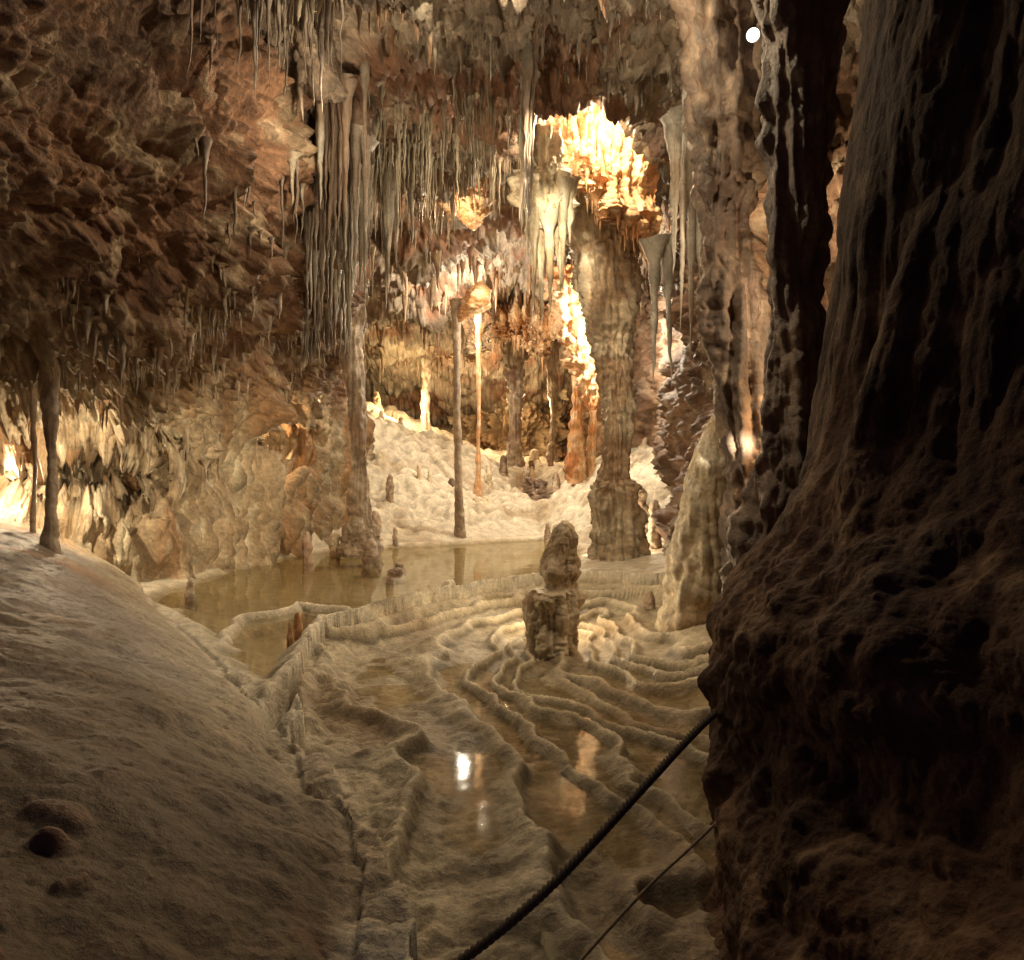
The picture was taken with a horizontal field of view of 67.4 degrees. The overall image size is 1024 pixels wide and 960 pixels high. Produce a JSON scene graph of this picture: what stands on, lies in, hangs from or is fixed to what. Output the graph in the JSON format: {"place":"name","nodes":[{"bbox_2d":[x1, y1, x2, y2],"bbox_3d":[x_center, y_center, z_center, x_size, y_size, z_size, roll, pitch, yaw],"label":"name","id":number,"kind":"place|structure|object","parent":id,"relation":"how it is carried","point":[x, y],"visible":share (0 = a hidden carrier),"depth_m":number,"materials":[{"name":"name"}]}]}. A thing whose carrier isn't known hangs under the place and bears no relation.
{"place":"outdoors","nodes":[
{"label":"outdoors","id":0,"kind":"place"},
{"bbox_2d":[0,0,378,579],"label":"cave wall flowstone","id":1,"kind":"object","parent":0,"point":[110,110],"visible":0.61,"depth_m":9.05,"materials":[{"name":"brown stone"}]},
{"bbox_2d":[20,215,306,483],"bbox_3d":[-5.264,-1.508,12.109,4.291,3.198,9.303,0,0,-18],"label":"stalactite cluster","id":2,"kind":"object","parent":1,"relation":"attached to","point":[197,331],"visible":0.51,"depth_m":9.47,"materials":[{"name":"brown stone"}]},
{"bbox_2d":[0,402,719,959],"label":"cave floor","id":3,"kind":"structure","parent":0,"point":[430,758],"depth_m":4.30,"materials":[{"name":"beige stone"}]},
{"bbox_2d":[29,379,38,532],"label":"limestone column","id":4,"kind":"structure","parent":3,"relation":"on","point":[33,409],"depth_m":9.38,"materials":[{"name":"brown stone"}]},
{"bbox_2d":[39,360,62,554],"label":"limestone column","id":5,"kind":"structure","parent":3,"relation":"on","point":[49,407],"depth_m":8.95,"materials":[{"name":"brown stone"}]},
{"bbox_2d":[184,580,197,611],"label":"stalagmite","id":6,"kind":"object","parent":3,"relation":"on","point":[191,602],"visible":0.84,"depth_m":10.35,"materials":[{"name":"brown stone"}]},
{"bbox_2d":[286,622,292,646],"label":"stalagmite","id":7,"kind":"object","parent":3,"relation":"on","point":[289,638],"visible":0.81,"depth_m":7.68,"materials":[{"name":"brown stone"}]},
{"bbox_2d":[293,612,302,641],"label":"stalagmite","id":8,"kind":"object","parent":3,"relation":"on","point":[297,628],"visible":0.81,"depth_m":7.76,"materials":[{"name":"brown stone"}]},
{"bbox_2d":[302,531,313,573],"bbox_3d":[-4.004,1.460,15.008,0.286,0.920,0.222,0,0,45],"label":"stalagmite","id":9,"kind":"object","parent":3,"relation":"on","point":[308,561],"visible":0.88,"depth_m":14.92,"materials":[{"name":"brown stone"}]},
{"bbox_2d":[328,532,340,566],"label":"stalagmite","id":10,"kind":"object","parent":3,"relation":"on","point":[334,561],"visible":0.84,"depth_m":16.11,"materials":[{"name":"brown stone"}]},
{"bbox_2d":[336,264,383,558],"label":"limestone column","id":11,"kind":"structure","parent":3,"relation":"on","point":[359,528],"depth_m":16.03,"materials":[{"name":"brown stone"}]},
{"bbox_2d":[361,538,381,577],"bbox_3d":[-2.676,1.511,14.519,0.434,0.817,0.446,0,0,16],"label":"stalagmite","id":12,"kind":"object","parent":3,"relation":"on","point":[371,560],"visible":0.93,"depth_m":14.36,"materials":[{"name":"brown stone"}]},
{"bbox_2d":[372,511,383,540],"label":"stalagmite","id":13,"kind":"object","parent":3,"relation":"on","point":[376,517],"visible":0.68,"depth_m":18.92,"materials":[{"name":"brown stone"}]},
{"bbox_2d":[373,391,383,410],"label":"stalagmite","id":14,"kind":"object","parent":3,"relation":"on","point":[376,399],"visible":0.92,"depth_m":31.30,"materials":[{"name":"beige stone"}]},
{"bbox_2d":[379,410,384,419],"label":"stalagmite","id":15,"kind":"object","parent":3,"relation":"on","point":[381,414],"visible":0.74,"depth_m":29.82,"materials":[{"name":"beige stone"}]},
{"bbox_2d":[385,474,394,503],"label":"stalagmite","id":16,"kind":"object","parent":3,"relation":"on","point":[389,488],"visible":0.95,"depth_m":20.93,"materials":[{"name":"brown stone"}]},
{"bbox_2d":[380,567,405,584],"bbox_3d":[-2.100,1.729,13.505,0.431,0.381,0.460,0,0,-23],"label":"stalagmite","id":17,"kind":"object","parent":3,"relation":"on","point":[393,576],"visible":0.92,"depth_m":13.38,"materials":[{"name":"brown stone"}]},
{"bbox_2d":[391,411,397,419],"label":"stalagmite","id":18,"kind":"object","parent":3,"relation":"on","point":[394,415],"visible":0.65,"depth_m":31.96,"materials":[{"name":"beige stone"}]},
{"bbox_2d":[392,527,399,548],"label":"stalagmite","id":19,"kind":"object","parent":3,"relation":"on","point":[395,539],"visible":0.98,"depth_m":18.44,"materials":[{"name":"brown stone"}]},
{"bbox_2d":[395,562,406,576],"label":"stalagmite","id":20,"kind":"object","parent":3,"relation":"on","point":[400,565],"visible":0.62,"depth_m":14.46,"materials":[{"name":"brown stone"}]},
{"bbox_2d":[398,417,403,424],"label":"stalagmite","id":21,"kind":"object","parent":3,"relation":"on","point":[400,420],"visible":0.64,"depth_m":29.70,"materials":[{"name":"beige stone"}]},
{"bbox_2d":[417,465,421,479],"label":"stalagmite","id":22,"kind":"object","parent":3,"relation":"on","point":[419,475],"visible":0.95,"depth_m":23.14,"materials":[{"name":"beige stone"}]},
{"bbox_2d":[418,351,431,429],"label":"limestone column","id":23,"kind":"structure","parent":3,"relation":"on","point":[425,361],"depth_m":31.85,"materials":[{"name":"beige stone"}]},
{"bbox_2d":[427,471,432,482],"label":"stalagmite","id":24,"kind":"object","parent":3,"relation":"on","point":[429,476],"visible":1,"depth_m":23.27,"materials":[{"name":"beige stone"}]},
{"bbox_2d":[448,478,454,486],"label":"stalagmite","id":25,"kind":"object","parent":3,"relation":"on","point":[451,481],"visible":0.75,"depth_m":24.20,"materials":[{"name":"brown stone"}]},
{"bbox_2d":[449,298,466,538],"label":"limestone column","id":26,"kind":"structure","parent":3,"relation":"on","point":[459,512],"depth_m":20.11,"materials":[{"name":"brown stone"}]},
{"bbox_2d":[457,281,491,321],"bbox_3d":[-0.962,-4.589,19.828,0.923,1.031,0.929,0,0,0],"label":"calcite knob","id":27,"kind":"object","parent":26,"relation":"attached to","point":[475,299],"visible":1,"depth_m":19.56,"materials":[{"name":"beige stone"}]},
{"bbox_2d":[471,272,482,496],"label":"limestone column","id":28,"kind":"structure","parent":3,"relation":"on","point":[478,492],"depth_m":23.93,"materials":[{"name":"beige stone"}]},
{"bbox_2d":[473,497,480,502],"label":"stalagmite","id":29,"kind":"object","parent":3,"relation":"on","point":[476,499],"visible":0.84,"depth_m":22.89,"materials":[{"name":"beige stone"}]},
{"bbox_2d":[481,496,490,503],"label":"stalagmite","id":30,"kind":"object","parent":3,"relation":"on","point":[485,500],"visible":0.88,"depth_m":23.39,"materials":[{"name":"beige stone"}]},
{"bbox_2d":[484,463,493,488],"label":"stalagmite","id":31,"kind":"object","parent":3,"relation":"on","point":[488,478],"visible":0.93,"depth_m":24.91,"materials":[{"name":"beige stone"}]},
{"bbox_2d":[499,455,507,475],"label":"stalagmite","id":32,"kind":"object","parent":3,"relation":"on","point":[503,470],"visible":1,"depth_m":26.83,"materials":[{"name":"brown stone"}]},
{"bbox_2d":[499,341,528,467],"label":"limestone column","id":33,"kind":"structure","parent":3,"relation":"on","point":[514,373],"depth_m":28.78,"materials":[{"name":"brown stone"}]},
{"bbox_2d":[522,466,529,491],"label":"stalagmite","id":34,"kind":"object","parent":3,"relation":"on","point":[526,471],"visible":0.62,"depth_m":25.42,"materials":[{"name":"beige stone"}]},
{"bbox_2d":[525,589,536,653],"bbox_3d":[0.255,1.617,8.448,0.218,0.820,0.191,0,0,0],"label":"stalagmite","id":35,"kind":"object","parent":3,"relation":"on","point":[530,602],"visible":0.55,"depth_m":8.38,"materials":[{"name":"brown stone"}]},
{"bbox_2d":[528,460,534,468],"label":"stalagmite","id":36,"kind":"object","parent":3,"relation":"on","point":[531,463],"visible":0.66,"depth_m":28.44,"materials":[{"name":"brown stone"}]},
{"bbox_2d":[530,467,535,477],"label":"stalagmite","id":37,"kind":"object","parent":3,"relation":"on","point":[532,474],"visible":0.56,"depth_m":26.93,"materials":[{"name":"brown stone"}]},
{"bbox_2d":[528,449,540,461],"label":"stalagmite","id":38,"kind":"object","parent":3,"relation":"on","point":[533,455],"visible":0.91,"depth_m":29.65,"materials":[{"name":"beige stone"}]},
{"bbox_2d":[522,477,553,500],"bbox_3d":[0.898,0.314,25.052,1.432,0.816,1.568,0,0,0],"label":"rock","id":39,"kind":"object","parent":3,"relation":"on","point":[530,485],"visible":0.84,"depth_m":24.76,"materials":[{"name":"brown stone"}]},
{"bbox_2d":[543,522,550,540],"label":"stalagmite","id":40,"kind":"object","parent":3,"relation":"on","point":[547,533],"visible":0.85,"depth_m":20.61,"materials":[{"name":"brown stone"}]},
{"bbox_2d":[548,452,553,466],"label":"stalagmite","id":41,"kind":"object","parent":3,"relation":"on","point":[550,459],"visible":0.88,"depth_m":27.99,"materials":[{"name":"brown stone"}]},
{"bbox_2d":[545,340,560,462],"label":"limestone column","id":42,"kind":"structure","parent":3,"relation":"on","point":[552,378],"depth_m":29.87,"materials":[{"name":"brown stone"}]},
{"bbox_2d":[521,520,587,661],"bbox_3d":[0.451,1.262,8.535,0.813,1.630,0.832,0,0,0],"label":"stalagmite","id":43,"kind":"object","parent":3,"relation":"on","point":[560,597],"visible":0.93,"depth_m":8.37,"materials":[{"name":"brown stone"}]},
{"bbox_2d":[551,472,560,491],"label":"stalagmite","id":44,"kind":"object","parent":3,"relation":"on","point":[556,483],"visible":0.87,"depth_m":24.90,"materials":[{"name":"beige stone"}]},
{"bbox_2d":[563,375,586,484],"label":"limestone column","id":45,"kind":"structure","parent":3,"relation":"on","point":[574,469],"depth_m":24.61,"materials":[{"name":"orange stone"}]},
{"bbox_2d":[585,410,596,477],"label":"limestone column","id":46,"kind":"structure","parent":3,"relation":"on","point":[590,452],"depth_m":24.88,"materials":[{"name":"orange stone"}]},
{"bbox_2d":[566,188,650,561],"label":"limestone column","id":47,"kind":"structure","parent":3,"relation":"on","point":[607,279],"depth_m":15.40,"materials":[{"name":"brown stone"}]},
{"bbox_2d":[630,456,633,468],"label":"stalagmite","id":48,"kind":"object","parent":3,"relation":"on","point":[631,462],"visible":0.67,"depth_m":22.84,"materials":[{"name":"beige stone"}]},
{"bbox_2d":[638,485,649,538],"bbox_3d":[2.857,0.814,17.003,0.601,1.428,0.602,0,0,23],"label":"stalagmite","id":49,"kind":"object","parent":3,"relation":"on","point":[643,495],"visible":0.27,"depth_m":16.87,"materials":[{"name":"brown stone"}]},
{"bbox_2d":[640,437,648,447],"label":"stalagmite","id":50,"kind":"object","parent":3,"relation":"on","point":[644,442],"visible":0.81,"depth_m":26.00,"materials":[{"name":"beige stone"}]},
{"bbox_2d":[642,591,655,608],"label":"stalagmite","id":51,"kind":"object","parent":3,"relation":"on","point":[648,598],"visible":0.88,"depth_m":10.53,"materials":[{"name":"beige stone"}]},
{"bbox_2d":[646,499,662,550],"bbox_3d":[2.981,0.969,15.972,0.530,1.142,0.486,0,0,0],"label":"stalagmite","id":52,"kind":"object","parent":3,"relation":"on","point":[653,535],"visible":0.75,"depth_m":15.88,"materials":[{"name":"beige stone"}]},
{"bbox_2d":[654,412,726,632],"bbox_3d":[2.182,0.457,9.029,0.967,2.836,0.954,0,0,0],"label":"conical stalagmite","id":53,"kind":"object","parent":3,"relation":"on","point":[692,582],"visible":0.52,"depth_m":8.75,"materials":[{"name":"beige stone"}]},
{"bbox_2d":[669,0,770,566],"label":"limestone column","id":54,"kind":"structure","parent":3,"relation":"on","point":[719,57],"depth_m":7.92,"materials":[{"name":"brown stone"}]},
{"bbox_2d":[746,28,759,41],"bbox_3d":[2.322,-4.288,7.400,0.124,0.124,0.124,0,0,0],"label":"cave lamp globe","id":55,"kind":"object","parent":54,"relation":"attached to","point":[752,34],"visible":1,"depth_m":7.36,"materials":[{"name":"white glass"}]},
{"bbox_2d":[719,0,850,592],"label":"limestone column","id":56,"kind":"structure","parent":3,"relation":"on","point":[797,103],"depth_m":5.80,"materials":[{"name":"brown stone"}]},
{"bbox_2d":[435,355,572,460],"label":"cave wall","id":57,"kind":"structure","parent":0,"point":[494,431],"depth_m":36.29,"materials":[{"name":"brown stone"}]},
{"bbox_2d":[212,0,864,426],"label":"cave ceiling","id":58,"kind":"structure","parent":0,"point":[654,52],"depth_m":11.59,"materials":[{"name":"brown stone"}]},
{"bbox_2d":[187,0,344,278],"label":"soda straw cluster","id":59,"kind":"object","parent":58,"relation":"hanging from","point":[324,32],"visible":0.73,"depth_m":8.59,"materials":[{"name":"brown stone"}]},
{"bbox_2d":[298,60,391,368],"bbox_3d":[-2.561,-4.050,12.285,1.761,4.076,4.608,0,0,-15],"label":"stalactite cluster","id":60,"kind":"object","parent":58,"relation":"hanging from","point":[348,188],"visible":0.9,"depth_m":11.42,"materials":[{"name":"brown stone"}]},
{"bbox_2d":[363,77,520,347],"bbox_3d":[-1.444,-5.302,14.524,4.031,4.767,6.116,0,0,0],"label":"soda straw cluster","id":61,"kind":"object","parent":58,"relation":"hanging from","point":[430,167],"visible":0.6,"depth_m":13.20,"materials":[{"name":"brown stone"}]},
{"bbox_2d":[439,174,502,230],"bbox_3d":[-1.035,-7.387,18.262,2.060,2.859,2.141,0,0,0],"label":"hanging rock","id":62,"kind":"object","parent":58,"relation":"hanging from","point":[468,215],"visible":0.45,"depth_m":18.05,"materials":[{"name":"beige stone"}]},
{"bbox_2d":[274,0,682,329],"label":"stalactite cluster","id":63,"kind":"object","parent":58,"relation":"hanging from","point":[470,100],"visible":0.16,"depth_m":10.70,"materials":[{"name":"brown stone"}]},
{"bbox_2d":[297,85,701,386],"bbox_3d":[0.413,-4.149,12.575,6.564,5.496,7.371,0,0,19],"label":"stalactite cluster","id":64,"kind":"object","parent":58,"relation":"hanging from","point":[656,248],"visible":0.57,"depth_m":11.00,"materials":[{"name":"brown stone"}]},
{"bbox_2d":[364,245,641,377],"bbox_3d":[-0.564,-5.434,26.510,11.715,2.956,13.289,0,0,0],"label":"stalactite cluster","id":65,"kind":"object","parent":58,"relation":"hanging from","point":[473,252],"visible":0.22,"depth_m":24.15,"materials":[{"name":"beige stone"}]},
{"bbox_2d":[461,295,555,373],"bbox_3d":[0.093,-4.948,25.791,3.666,2.805,1.395,0,0,6],"label":"flowstone curtain","id":66,"kind":"object","parent":58,"relation":"hanging from","point":[512,325],"visible":0.8,"depth_m":25.76,"materials":[{"name":"brown stone"}]},
{"bbox_2d":[516,40,540,229],"bbox_3d":[0.250,-5.171,11.706,0.704,2.774,3.773,0,0,0],"label":"stalactite cluster","id":67,"kind":"object","parent":58,"relation":"hanging from","point":[530,75],"visible":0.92,"depth_m":10.20,"materials":[{"name":"beige stone"}]},
{"bbox_2d":[506,124,581,334],"bbox_3d":[0.558,-4.347,13.585,1.329,3.703,0.928,0,0,0],"label":"hanging stalactite chandelier","id":68,"kind":"object","parent":58,"relation":"hanging from","point":[554,203],"visible":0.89,"depth_m":13.40,"materials":[{"name":"beige stone"}]},
{"bbox_2d":[543,264,600,409],"bbox_3d":[1.849,-4.102,22.549,1.904,4.102,1.888,0,0,43],"label":"hanging rock","id":69,"kind":"object","parent":58,"relation":"hanging from","point":[577,361],"visible":0.69,"depth_m":22.10,"materials":[{"name":"beige stone"}]},
{"bbox_2d":[512,0,663,141],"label":"stalactite cluster","id":70,"kind":"object","parent":58,"relation":"hanging from","point":[597,26],"visible":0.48,"depth_m":9.77,"materials":[{"name":"brown stone"}]},
{"bbox_2d":[544,103,662,269],"bbox_3d":[1.597,-6.168,15.100,3.080,4.142,1.218,0,0,0],"label":"flowstone curtain","id":71,"kind":"object","parent":58,"relation":"hanging from","point":[617,183],"visible":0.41,"depth_m":14.80,"materials":[{"name":"beige stone"}]},
{"bbox_2d":[560,52,858,552],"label":"cave wall","id":72,"kind":"structure","parent":0,"point":[670,422],"depth_m":16.46,"materials":[{"name":"brown stone"}]},
{"bbox_2d":[697,0,1023,959],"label":"cave wall flowstone","id":73,"kind":"object","parent":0,"point":[861,682],"visible":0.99,"depth_m":2.84,"materials":[{"name":"brown stone"}]},
{"bbox_2d":[453,707,716,959],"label":"rope handline","id":74,"kind":"object","parent":73,"relation":"attached to","point":[509,923],"visible":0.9,"depth_m":2.69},
{"bbox_2d":[579,822,715,959],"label":"thin rope","id":75,"kind":"object","parent":73,"relation":"attached to","point":[628,907],"visible":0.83,"depth_m":2.87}
]}

